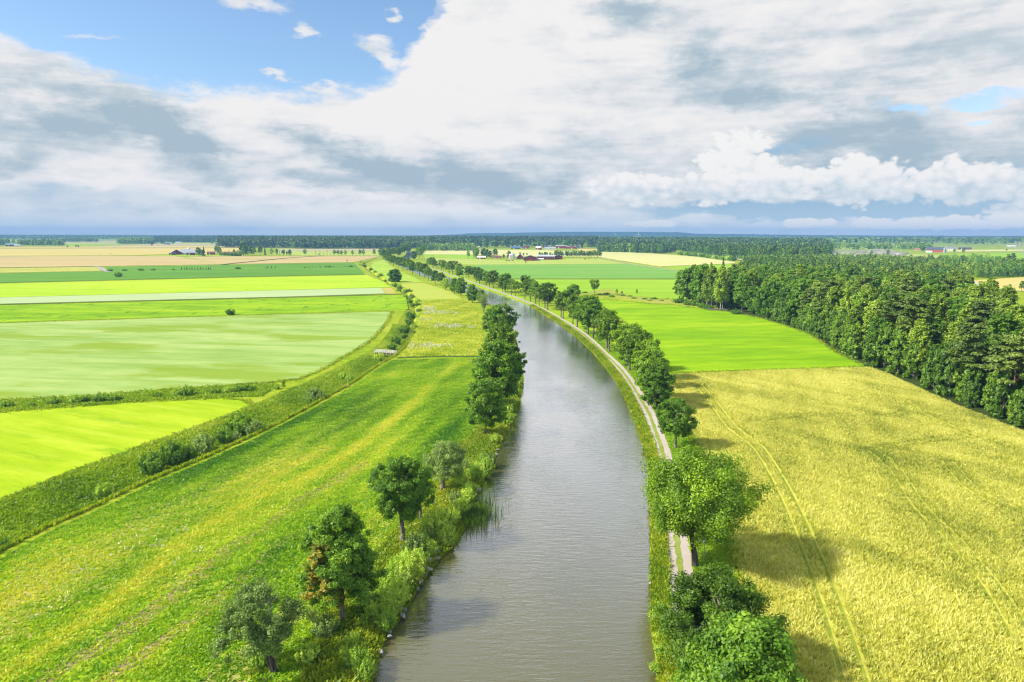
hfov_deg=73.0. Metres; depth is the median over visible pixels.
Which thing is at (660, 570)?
bank grass
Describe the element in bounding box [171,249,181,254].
old barn
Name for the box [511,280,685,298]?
bright grass field
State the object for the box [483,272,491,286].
towpath tree
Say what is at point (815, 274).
oak tree
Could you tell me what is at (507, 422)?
bank bush
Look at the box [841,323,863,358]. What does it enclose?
alder bush
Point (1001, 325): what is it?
aspen tree
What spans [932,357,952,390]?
alder bush
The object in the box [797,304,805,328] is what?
alder bush
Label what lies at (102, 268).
gravel road
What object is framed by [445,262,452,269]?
towpath tree
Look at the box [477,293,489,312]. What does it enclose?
willow tree
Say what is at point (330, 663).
bank grass
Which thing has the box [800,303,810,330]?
alder bush
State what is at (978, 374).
alder bush
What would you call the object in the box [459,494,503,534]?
reeds
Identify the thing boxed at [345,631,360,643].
willow scrub
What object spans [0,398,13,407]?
hedge bush
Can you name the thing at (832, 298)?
birch tree
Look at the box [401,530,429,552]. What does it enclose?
willow scrub
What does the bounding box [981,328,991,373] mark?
birch tree
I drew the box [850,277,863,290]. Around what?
birch tree
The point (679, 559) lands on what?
track
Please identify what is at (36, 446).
lime field
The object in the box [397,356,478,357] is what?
weedy baulk
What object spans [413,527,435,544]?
willow scrub
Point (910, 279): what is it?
pine tree
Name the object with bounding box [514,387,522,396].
bank bush
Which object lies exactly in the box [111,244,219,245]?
stubble field
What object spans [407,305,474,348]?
white meadow flowers
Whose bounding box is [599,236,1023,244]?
wood
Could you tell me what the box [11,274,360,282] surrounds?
field ditch
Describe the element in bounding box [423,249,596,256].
pale wheat field
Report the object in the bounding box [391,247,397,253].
bank tree
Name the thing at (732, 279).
oak tree
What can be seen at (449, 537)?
willow scrub
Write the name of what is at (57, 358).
pale oat field
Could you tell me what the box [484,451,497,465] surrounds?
willow scrub
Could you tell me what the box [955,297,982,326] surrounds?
birch tree
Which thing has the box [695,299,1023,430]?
forest floor
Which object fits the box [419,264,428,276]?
bank tree
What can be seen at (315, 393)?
ditch bush
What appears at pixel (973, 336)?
pine tree
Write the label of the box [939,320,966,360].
birch tree
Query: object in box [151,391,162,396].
hedge bush
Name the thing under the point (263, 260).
field ditch
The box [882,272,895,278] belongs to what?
oak tree
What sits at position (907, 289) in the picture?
pine tree
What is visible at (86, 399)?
hedge bush
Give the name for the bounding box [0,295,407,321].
pasture strip
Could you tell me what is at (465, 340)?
rough meadow grass
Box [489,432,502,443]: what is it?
willow scrub
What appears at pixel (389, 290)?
dry grass corner
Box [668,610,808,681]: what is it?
chestnut tree
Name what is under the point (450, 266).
towpath tree
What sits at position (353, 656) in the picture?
willow scrub
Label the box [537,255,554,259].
long barn
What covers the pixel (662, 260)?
pale wheat field
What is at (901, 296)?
aspen tree
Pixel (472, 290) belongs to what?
bank tree
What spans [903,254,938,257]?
olive field
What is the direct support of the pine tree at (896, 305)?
on the forest floor
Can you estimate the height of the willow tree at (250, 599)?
10.323 m
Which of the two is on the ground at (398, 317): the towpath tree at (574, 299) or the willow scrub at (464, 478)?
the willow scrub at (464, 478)
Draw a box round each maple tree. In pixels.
[296,502,387,620]
[365,454,431,541]
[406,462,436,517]
[463,377,508,433]
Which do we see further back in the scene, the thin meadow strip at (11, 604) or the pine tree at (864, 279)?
the pine tree at (864, 279)
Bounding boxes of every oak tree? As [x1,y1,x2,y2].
[676,268,694,299]
[688,263,713,304]
[727,268,738,274]
[727,273,746,306]
[736,298,750,309]
[741,285,761,313]
[753,280,780,314]
[755,275,767,297]
[763,276,790,306]
[765,267,780,276]
[773,286,799,317]
[775,282,790,297]
[782,279,810,317]
[784,269,796,277]
[789,275,803,279]
[799,274,816,281]
[813,272,823,278]
[815,277,826,284]
[824,276,837,282]
[839,272,849,280]
[867,269,881,275]
[868,279,882,291]
[872,273,887,279]
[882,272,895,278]
[909,271,921,278]
[911,293,931,302]
[913,277,929,289]
[937,297,956,319]
[944,282,967,296]
[948,298,975,321]
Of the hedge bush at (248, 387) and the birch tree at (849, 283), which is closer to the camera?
the hedge bush at (248, 387)
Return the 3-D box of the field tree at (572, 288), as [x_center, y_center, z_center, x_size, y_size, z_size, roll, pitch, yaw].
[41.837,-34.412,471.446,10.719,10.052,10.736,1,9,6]
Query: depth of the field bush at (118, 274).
684.97 m
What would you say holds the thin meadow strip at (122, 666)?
on the meadow at (68, 672)
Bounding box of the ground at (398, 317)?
[0,237,1023,681]
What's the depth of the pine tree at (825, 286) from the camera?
289.08 m
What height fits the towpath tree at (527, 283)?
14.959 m
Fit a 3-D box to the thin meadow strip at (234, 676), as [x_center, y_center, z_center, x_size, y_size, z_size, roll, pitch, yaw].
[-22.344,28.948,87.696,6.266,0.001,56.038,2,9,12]
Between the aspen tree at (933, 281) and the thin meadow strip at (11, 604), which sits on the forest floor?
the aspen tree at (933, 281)
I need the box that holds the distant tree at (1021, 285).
[1019,281,1023,291]
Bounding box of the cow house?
[180,249,194,254]
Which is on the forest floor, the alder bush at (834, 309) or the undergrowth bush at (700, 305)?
the alder bush at (834, 309)
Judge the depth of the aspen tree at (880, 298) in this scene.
270.62 m
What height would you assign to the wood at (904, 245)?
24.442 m
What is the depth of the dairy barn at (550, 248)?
2032.00 m
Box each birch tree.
[700,268,711,303]
[702,266,717,304]
[713,265,729,308]
[725,270,731,292]
[727,264,738,272]
[747,270,758,290]
[751,267,759,283]
[794,267,804,276]
[805,297,819,324]
[811,279,823,301]
[818,286,842,327]
[837,288,856,318]
[838,279,845,285]
[840,285,850,297]
[841,304,863,341]
[844,280,853,285]
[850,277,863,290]
[858,288,878,335]
[860,299,883,342]
[861,285,877,292]
[878,280,891,294]
[891,276,900,287]
[894,268,904,278]
[903,317,929,342]
[903,318,933,376]
[913,287,929,296]
[928,293,952,336]
[938,325,948,360]
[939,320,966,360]
[948,270,962,278]
[949,288,957,298]
[950,333,962,341]
[951,276,962,282]
[952,287,964,297]
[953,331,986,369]
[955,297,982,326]
[963,274,975,284]
[965,294,977,299]
[966,284,975,291]
[972,281,992,297]
[973,298,995,324]
[979,276,999,297]
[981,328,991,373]
[988,292,997,301]
[994,286,1019,307]
[994,298,1012,313]
[997,285,1015,303]
[1002,303,1023,385]
[1007,315,1023,332]
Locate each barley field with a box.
[0,246,286,247]
[0,248,241,255]
[0,256,221,267]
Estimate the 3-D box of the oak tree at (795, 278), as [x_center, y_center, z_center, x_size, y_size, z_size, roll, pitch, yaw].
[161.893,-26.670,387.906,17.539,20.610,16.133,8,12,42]
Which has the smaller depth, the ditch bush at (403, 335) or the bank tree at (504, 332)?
the bank tree at (504, 332)
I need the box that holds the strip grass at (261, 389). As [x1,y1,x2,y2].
[0,382,278,410]
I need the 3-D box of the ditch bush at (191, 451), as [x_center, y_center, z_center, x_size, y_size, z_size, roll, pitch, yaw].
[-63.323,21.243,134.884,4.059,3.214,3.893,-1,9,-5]
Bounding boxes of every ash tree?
[639,443,776,566]
[648,559,791,671]
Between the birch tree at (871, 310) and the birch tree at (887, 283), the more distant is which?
the birch tree at (887, 283)
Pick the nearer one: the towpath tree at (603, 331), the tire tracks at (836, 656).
the tire tracks at (836, 656)
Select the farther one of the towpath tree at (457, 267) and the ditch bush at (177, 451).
the towpath tree at (457, 267)
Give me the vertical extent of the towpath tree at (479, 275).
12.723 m
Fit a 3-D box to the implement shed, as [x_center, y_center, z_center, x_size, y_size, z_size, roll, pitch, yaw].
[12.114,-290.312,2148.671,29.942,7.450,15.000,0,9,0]
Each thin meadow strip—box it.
[0,388,415,645]
[35,463,363,681]
[97,530,301,681]
[200,516,398,681]
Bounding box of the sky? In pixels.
[0,0,1023,235]
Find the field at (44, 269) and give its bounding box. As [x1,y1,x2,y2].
[0,267,100,272]
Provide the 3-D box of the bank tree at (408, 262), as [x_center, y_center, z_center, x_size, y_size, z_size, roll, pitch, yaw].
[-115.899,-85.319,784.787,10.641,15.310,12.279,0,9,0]
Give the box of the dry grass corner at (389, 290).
[382,288,395,293]
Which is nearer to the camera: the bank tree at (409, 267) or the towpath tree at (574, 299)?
the towpath tree at (574, 299)
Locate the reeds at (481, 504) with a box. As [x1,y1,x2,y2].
[444,490,508,532]
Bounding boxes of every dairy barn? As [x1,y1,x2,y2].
[544,247,555,249]
[556,245,566,247]
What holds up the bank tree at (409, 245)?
on the ground at (398, 317)
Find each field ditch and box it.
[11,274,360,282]
[17,294,382,303]
[228,256,310,263]
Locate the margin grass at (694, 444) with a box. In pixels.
[0,298,863,615]
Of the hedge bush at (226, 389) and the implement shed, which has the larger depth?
the implement shed
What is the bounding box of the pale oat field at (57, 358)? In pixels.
[0,312,390,399]
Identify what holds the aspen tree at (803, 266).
on the forest floor
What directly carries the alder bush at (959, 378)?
on the forest floor
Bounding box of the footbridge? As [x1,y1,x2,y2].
[374,349,396,354]
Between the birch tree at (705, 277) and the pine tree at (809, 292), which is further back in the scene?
the birch tree at (705, 277)
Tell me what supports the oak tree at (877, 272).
on the forest floor
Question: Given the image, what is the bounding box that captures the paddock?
[424,255,473,258]
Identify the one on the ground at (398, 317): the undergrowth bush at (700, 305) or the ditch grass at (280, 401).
the ditch grass at (280, 401)
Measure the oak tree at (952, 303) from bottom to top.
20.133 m
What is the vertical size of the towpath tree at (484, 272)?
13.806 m
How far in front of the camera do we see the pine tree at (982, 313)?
206.96 m
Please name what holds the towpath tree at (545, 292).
on the towpath verge
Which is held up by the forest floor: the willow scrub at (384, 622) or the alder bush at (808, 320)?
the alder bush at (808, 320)
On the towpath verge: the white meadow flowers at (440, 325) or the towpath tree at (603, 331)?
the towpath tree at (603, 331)
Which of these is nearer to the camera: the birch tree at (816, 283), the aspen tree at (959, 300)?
the aspen tree at (959, 300)
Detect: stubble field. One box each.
[65,241,115,241]
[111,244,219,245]
[279,249,380,250]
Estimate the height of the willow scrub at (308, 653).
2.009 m
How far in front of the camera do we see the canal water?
92.71 m
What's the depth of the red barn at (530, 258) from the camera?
1142.23 m
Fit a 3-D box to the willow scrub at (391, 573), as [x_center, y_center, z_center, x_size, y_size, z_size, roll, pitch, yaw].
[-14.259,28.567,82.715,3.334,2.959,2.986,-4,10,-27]
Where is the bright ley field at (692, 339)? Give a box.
[599,299,863,372]
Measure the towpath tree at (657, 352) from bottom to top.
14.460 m
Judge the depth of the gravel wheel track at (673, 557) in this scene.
98.88 m
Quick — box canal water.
[373,251,656,681]
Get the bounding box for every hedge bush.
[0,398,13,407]
[45,396,62,403]
[66,394,84,402]
[81,395,89,401]
[90,391,106,401]
[104,393,119,400]
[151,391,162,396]
[175,384,194,395]
[208,386,221,393]
[222,386,232,391]
[230,383,244,391]
[241,383,256,390]
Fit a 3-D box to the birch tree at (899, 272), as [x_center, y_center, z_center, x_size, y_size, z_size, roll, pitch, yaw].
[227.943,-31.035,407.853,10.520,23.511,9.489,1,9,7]
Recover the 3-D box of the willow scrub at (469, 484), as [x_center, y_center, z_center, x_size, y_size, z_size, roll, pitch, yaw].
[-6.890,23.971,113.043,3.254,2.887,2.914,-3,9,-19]
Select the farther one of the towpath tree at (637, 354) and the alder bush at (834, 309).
the alder bush at (834, 309)
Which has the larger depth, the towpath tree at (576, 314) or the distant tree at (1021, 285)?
the distant tree at (1021, 285)
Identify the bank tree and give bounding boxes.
[380,249,386,256]
[385,248,391,254]
[389,256,396,265]
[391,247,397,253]
[396,247,401,254]
[397,257,404,265]
[402,258,409,270]
[405,259,413,266]
[406,241,411,250]
[407,262,415,273]
[410,251,416,258]
[414,262,421,275]
[415,247,423,255]
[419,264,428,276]
[423,267,432,280]
[431,270,437,280]
[435,272,445,285]
[440,278,448,289]
[448,278,456,292]
[454,277,467,294]
[466,284,477,302]
[470,338,521,397]
[476,290,485,302]
[481,308,499,331]
[484,322,520,351]
[486,303,521,330]
[498,344,527,377]
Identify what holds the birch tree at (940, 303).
on the forest floor
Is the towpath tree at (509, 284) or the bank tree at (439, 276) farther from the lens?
the bank tree at (439, 276)
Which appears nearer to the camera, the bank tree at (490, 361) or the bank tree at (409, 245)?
the bank tree at (490, 361)
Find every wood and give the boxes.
[0,234,427,238]
[0,238,14,244]
[17,239,64,244]
[65,237,97,241]
[116,237,155,243]
[154,235,216,242]
[215,235,289,246]
[289,235,431,247]
[422,242,475,250]
[427,235,598,247]
[597,236,833,257]
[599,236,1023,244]
[742,252,970,275]
[833,242,932,249]
[940,253,1000,261]
[967,258,1023,276]
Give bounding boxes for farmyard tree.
[238,243,246,255]
[241,245,249,254]
[257,245,262,254]
[484,249,489,256]
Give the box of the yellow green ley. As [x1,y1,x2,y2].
[424,257,626,264]
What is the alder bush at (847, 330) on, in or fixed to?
on the forest floor
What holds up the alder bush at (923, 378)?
on the forest floor
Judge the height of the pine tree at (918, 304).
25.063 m
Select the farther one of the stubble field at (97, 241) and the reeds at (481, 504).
the stubble field at (97, 241)
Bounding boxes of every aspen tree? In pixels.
[672,270,685,294]
[683,264,696,291]
[689,266,703,302]
[733,273,753,311]
[736,267,748,273]
[758,264,768,270]
[786,278,812,313]
[795,264,807,271]
[805,267,815,274]
[805,279,814,284]
[821,270,832,276]
[844,268,858,276]
[851,290,877,343]
[863,316,888,344]
[878,296,886,304]
[879,286,898,302]
[883,277,893,282]
[886,295,905,338]
[921,273,934,278]
[923,285,938,296]
[926,278,942,290]
[928,317,944,367]
[931,283,949,296]
[935,274,946,282]
[953,296,964,303]
[983,312,1023,372]
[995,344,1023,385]
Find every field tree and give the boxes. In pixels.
[566,284,580,296]
[589,279,599,292]
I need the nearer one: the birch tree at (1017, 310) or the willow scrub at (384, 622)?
the willow scrub at (384, 622)
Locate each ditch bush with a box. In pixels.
[0,537,19,548]
[92,482,114,498]
[136,449,170,474]
[156,439,186,464]
[182,442,198,458]
[186,430,216,453]
[212,426,235,442]
[223,410,256,433]
[230,430,243,441]
[244,418,265,433]
[303,384,324,398]
[305,396,315,404]
[338,371,348,378]
[344,375,354,381]
[372,352,383,360]
[384,341,397,349]
[390,335,400,343]
[398,324,409,333]
[399,332,407,337]
[404,317,413,324]
[405,310,416,318]
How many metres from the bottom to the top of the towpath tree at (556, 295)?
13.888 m
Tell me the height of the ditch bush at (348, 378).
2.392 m
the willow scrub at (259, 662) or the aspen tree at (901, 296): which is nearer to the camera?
the willow scrub at (259, 662)
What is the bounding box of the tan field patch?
[578,249,596,250]
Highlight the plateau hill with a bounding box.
[455,232,1023,240]
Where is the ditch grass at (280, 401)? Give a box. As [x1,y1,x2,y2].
[0,324,407,542]
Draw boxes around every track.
[430,267,702,678]
[431,268,678,681]
[432,268,687,678]
[599,257,678,270]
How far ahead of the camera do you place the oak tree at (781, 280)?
357.37 m
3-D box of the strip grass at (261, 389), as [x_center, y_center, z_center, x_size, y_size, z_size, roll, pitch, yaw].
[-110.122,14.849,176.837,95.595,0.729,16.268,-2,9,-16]
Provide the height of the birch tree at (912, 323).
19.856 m
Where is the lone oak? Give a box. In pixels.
[387,269,401,281]
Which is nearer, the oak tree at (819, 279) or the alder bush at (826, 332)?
the alder bush at (826, 332)
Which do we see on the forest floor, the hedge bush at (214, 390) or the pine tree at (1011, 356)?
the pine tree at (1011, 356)
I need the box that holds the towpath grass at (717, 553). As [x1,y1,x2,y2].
[582,330,736,607]
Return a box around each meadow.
[0,360,474,681]
[275,251,379,255]
[371,260,421,282]
[401,283,461,299]
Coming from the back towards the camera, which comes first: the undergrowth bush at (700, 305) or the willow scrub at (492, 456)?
the undergrowth bush at (700, 305)
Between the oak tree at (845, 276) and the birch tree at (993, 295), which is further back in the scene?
the oak tree at (845, 276)
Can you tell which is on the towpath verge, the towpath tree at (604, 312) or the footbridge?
the towpath tree at (604, 312)
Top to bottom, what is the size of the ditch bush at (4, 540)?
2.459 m
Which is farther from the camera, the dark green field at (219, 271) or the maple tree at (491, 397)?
the dark green field at (219, 271)
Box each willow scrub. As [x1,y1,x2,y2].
[249,651,266,669]
[290,641,320,663]
[309,610,340,639]
[340,643,348,653]
[341,641,373,667]
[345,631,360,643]
[351,656,378,681]
[363,599,383,615]
[366,592,376,604]
[371,586,387,602]
[373,608,396,631]
[377,584,405,615]
[378,601,398,620]
[380,568,407,589]
[384,570,414,602]
[385,554,404,572]
[392,571,412,585]
[394,544,426,581]
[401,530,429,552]
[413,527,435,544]
[413,545,430,566]
[414,504,453,539]
[418,525,436,539]
[424,538,438,555]
[433,524,458,546]
[437,507,452,525]
[443,505,461,523]
[448,490,463,504]
[450,496,471,513]
[455,471,468,485]
[460,486,476,503]
[461,480,479,493]
[463,459,487,481]
[476,456,495,474]
[477,452,485,459]
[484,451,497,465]
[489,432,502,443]
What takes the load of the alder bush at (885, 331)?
on the forest floor
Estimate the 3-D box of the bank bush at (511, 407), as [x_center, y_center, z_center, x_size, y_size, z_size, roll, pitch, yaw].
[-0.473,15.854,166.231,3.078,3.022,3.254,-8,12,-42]
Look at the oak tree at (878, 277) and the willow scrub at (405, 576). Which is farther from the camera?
the oak tree at (878, 277)
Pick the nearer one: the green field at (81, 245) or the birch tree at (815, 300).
the birch tree at (815, 300)
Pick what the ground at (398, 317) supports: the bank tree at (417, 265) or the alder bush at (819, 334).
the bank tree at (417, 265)
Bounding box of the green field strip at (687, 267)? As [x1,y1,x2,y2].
[668,264,731,269]
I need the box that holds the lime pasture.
[0,275,389,296]
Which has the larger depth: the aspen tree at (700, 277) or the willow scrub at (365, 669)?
the aspen tree at (700, 277)
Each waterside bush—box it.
[647,609,659,619]
[647,660,662,672]
[651,632,660,637]
[653,643,665,651]
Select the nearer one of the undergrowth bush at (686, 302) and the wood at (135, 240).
the undergrowth bush at (686, 302)
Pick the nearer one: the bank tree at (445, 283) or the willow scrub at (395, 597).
the willow scrub at (395, 597)
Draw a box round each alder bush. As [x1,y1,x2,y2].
[764,294,777,319]
[771,299,778,319]
[776,293,792,321]
[778,310,782,323]
[781,306,790,324]
[795,313,800,328]
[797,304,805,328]
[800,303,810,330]
[803,302,818,333]
[811,308,822,335]
[815,310,825,337]
[823,310,836,329]
[823,323,832,342]
[825,305,837,336]
[828,315,840,344]
[830,319,840,344]
[830,328,841,348]
[831,310,838,325]
[834,310,847,345]
[838,327,850,353]
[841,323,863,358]
[862,330,883,367]
[873,322,895,367]
[884,327,908,374]
[902,340,925,378]
[920,344,944,389]
[920,361,933,383]
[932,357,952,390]
[933,341,963,396]
[952,348,986,402]
[959,363,985,405]
[964,382,980,407]
[980,371,1002,410]
[987,366,1018,418]
[1007,389,1023,425]
[1013,386,1023,426]
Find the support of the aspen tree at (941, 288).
on the forest floor
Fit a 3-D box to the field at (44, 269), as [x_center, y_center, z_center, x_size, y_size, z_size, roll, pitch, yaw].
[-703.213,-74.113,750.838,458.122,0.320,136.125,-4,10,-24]
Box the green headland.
[149,255,242,255]
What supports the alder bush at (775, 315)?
on the forest floor
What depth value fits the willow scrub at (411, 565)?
85.50 m
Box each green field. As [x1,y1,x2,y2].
[0,263,363,282]
[63,245,98,245]
[455,264,686,278]
[938,253,1023,262]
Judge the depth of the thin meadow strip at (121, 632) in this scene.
77.81 m
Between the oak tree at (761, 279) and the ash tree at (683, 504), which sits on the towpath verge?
the ash tree at (683, 504)
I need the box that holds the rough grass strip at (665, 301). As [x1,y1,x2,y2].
[580,289,717,308]
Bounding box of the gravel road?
[93,266,110,271]
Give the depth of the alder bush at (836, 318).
268.63 m
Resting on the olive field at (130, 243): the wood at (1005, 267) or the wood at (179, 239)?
the wood at (179, 239)
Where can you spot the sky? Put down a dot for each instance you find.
(118, 117)
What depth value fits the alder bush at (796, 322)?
313.23 m
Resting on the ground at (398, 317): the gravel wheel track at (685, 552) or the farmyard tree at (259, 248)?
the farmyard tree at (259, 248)
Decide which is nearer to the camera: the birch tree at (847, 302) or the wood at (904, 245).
the birch tree at (847, 302)
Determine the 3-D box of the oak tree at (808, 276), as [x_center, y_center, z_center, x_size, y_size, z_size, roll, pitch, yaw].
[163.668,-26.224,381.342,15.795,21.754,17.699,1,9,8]
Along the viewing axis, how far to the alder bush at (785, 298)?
334.73 m
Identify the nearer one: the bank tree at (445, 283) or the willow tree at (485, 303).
the willow tree at (485, 303)
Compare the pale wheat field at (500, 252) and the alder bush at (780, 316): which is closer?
the alder bush at (780, 316)
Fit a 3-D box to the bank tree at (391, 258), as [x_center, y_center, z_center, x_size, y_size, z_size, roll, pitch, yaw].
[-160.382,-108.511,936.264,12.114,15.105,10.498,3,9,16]
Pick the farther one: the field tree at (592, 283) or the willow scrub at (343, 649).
the field tree at (592, 283)
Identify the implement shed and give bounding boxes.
[511,246,520,248]
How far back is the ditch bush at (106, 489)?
113.94 m
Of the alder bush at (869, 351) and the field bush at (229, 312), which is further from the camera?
the field bush at (229, 312)
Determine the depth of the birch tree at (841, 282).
350.76 m
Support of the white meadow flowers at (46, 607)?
on the meadow at (68, 672)
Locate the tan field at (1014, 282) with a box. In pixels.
[974,277,1023,289]
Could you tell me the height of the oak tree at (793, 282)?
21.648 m
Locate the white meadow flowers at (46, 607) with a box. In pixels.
[18,503,202,619]
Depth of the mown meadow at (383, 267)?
799.38 m
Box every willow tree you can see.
[207,574,319,672]
[422,439,469,489]
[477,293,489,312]
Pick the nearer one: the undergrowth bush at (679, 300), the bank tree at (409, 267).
the undergrowth bush at (679, 300)
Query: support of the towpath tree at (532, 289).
on the towpath verge
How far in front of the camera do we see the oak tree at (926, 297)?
259.02 m
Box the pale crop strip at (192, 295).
[0,288,385,303]
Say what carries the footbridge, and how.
on the ground at (398, 317)
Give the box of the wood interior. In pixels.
[738,254,965,278]
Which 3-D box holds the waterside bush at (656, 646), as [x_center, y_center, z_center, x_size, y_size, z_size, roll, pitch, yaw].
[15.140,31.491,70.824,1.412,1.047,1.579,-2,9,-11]
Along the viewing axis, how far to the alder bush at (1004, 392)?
160.58 m
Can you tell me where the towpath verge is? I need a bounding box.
[429,266,725,575]
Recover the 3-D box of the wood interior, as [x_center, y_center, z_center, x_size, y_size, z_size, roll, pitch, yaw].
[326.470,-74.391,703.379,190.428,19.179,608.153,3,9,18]
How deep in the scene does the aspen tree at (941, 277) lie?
400.37 m
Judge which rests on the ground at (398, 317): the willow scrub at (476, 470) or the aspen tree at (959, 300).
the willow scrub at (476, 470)
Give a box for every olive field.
[65,243,214,244]
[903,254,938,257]
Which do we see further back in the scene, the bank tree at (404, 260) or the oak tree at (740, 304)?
the bank tree at (404, 260)
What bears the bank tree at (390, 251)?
on the ground at (398, 317)
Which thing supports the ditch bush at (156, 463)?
on the ground at (398, 317)
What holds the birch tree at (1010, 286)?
on the forest floor
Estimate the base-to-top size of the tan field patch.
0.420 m
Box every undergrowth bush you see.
[671,296,685,302]
[682,299,690,304]
[688,300,701,305]
[696,302,706,307]
[702,304,715,309]
[731,308,740,313]
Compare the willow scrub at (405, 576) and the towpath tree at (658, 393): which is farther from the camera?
the towpath tree at (658, 393)
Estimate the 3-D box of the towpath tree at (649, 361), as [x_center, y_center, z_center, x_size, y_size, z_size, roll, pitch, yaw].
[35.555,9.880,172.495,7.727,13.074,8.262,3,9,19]
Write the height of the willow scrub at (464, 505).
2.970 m
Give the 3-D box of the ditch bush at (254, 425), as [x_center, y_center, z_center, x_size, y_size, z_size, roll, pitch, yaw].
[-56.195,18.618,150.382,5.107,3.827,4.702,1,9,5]
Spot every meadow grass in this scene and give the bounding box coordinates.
[398,299,483,356]
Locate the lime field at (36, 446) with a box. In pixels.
[0,398,250,498]
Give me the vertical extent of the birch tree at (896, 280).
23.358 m
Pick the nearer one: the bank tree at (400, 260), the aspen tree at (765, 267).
the aspen tree at (765, 267)
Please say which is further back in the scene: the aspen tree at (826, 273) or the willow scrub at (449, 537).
the aspen tree at (826, 273)
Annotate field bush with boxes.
[114,271,122,276]
[225,307,235,314]
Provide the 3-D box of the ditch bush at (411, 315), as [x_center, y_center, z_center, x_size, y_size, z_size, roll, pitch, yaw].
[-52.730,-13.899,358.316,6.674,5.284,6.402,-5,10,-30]
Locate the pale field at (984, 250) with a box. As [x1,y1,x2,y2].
[947,249,1023,251]
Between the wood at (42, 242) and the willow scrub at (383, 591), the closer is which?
the willow scrub at (383, 591)
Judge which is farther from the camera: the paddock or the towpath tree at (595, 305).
the paddock
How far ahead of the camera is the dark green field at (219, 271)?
761.12 m
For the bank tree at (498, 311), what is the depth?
271.62 m
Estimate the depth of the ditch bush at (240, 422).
150.54 m
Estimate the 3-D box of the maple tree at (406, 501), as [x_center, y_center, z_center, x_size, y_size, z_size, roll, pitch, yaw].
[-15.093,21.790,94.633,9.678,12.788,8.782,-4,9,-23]
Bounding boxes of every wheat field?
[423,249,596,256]
[598,252,734,266]
[679,370,1023,681]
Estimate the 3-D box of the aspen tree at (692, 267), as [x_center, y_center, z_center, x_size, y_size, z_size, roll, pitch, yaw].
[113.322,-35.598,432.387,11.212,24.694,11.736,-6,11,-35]
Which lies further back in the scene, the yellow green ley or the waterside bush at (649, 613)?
the yellow green ley
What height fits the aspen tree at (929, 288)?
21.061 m
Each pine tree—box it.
[797,288,815,311]
[811,279,843,310]
[853,276,878,293]
[876,291,905,327]
[892,294,940,369]
[894,273,920,292]
[898,284,913,296]
[940,278,957,295]
[945,323,993,368]
[961,300,996,329]
[976,333,1023,402]
[983,308,1006,329]
[984,334,1023,384]
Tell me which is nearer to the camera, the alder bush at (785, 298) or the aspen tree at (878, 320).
the aspen tree at (878, 320)
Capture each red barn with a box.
[523,255,536,260]
[927,247,944,251]
[958,247,971,249]
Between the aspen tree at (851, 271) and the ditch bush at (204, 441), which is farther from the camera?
the aspen tree at (851, 271)
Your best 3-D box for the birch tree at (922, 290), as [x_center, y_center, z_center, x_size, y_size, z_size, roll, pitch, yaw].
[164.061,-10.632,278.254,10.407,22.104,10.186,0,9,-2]
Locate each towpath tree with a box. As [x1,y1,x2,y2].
[427,257,435,264]
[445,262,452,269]
[447,260,457,274]
[454,263,462,275]
[463,266,472,278]
[471,266,480,282]
[473,268,483,283]
[476,270,482,280]
[482,270,487,285]
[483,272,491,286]
[485,270,499,287]
[496,276,502,291]
[498,273,510,291]
[503,280,508,289]
[506,279,514,294]
[510,280,519,295]
[517,275,529,298]
[521,279,535,300]
[527,281,539,303]
[533,286,540,305]
[537,282,557,309]
[554,290,570,318]
[555,293,564,317]
[563,297,573,323]
[566,294,584,326]
[568,295,602,333]
[581,298,602,337]
[590,308,622,347]
[596,315,621,350]
[609,322,642,369]
[617,328,660,379]
[630,338,659,387]
[634,345,669,396]
[638,355,668,404]
[639,362,676,408]
[655,397,699,447]
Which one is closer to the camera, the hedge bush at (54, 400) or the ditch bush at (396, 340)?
the hedge bush at (54, 400)
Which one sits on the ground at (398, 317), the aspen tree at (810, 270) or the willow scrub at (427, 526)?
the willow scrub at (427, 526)
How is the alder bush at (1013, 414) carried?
on the forest floor
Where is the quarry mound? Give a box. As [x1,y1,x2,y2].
[832,249,911,256]
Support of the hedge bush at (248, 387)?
on the ground at (398, 317)
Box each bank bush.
[503,415,510,424]
[505,401,516,412]
[508,413,514,420]
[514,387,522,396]
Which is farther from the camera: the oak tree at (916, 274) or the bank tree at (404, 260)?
the bank tree at (404, 260)
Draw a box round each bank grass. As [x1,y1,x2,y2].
[297,365,513,681]
[340,304,523,681]
[529,304,682,681]
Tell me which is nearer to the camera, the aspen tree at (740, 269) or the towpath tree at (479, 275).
the aspen tree at (740, 269)

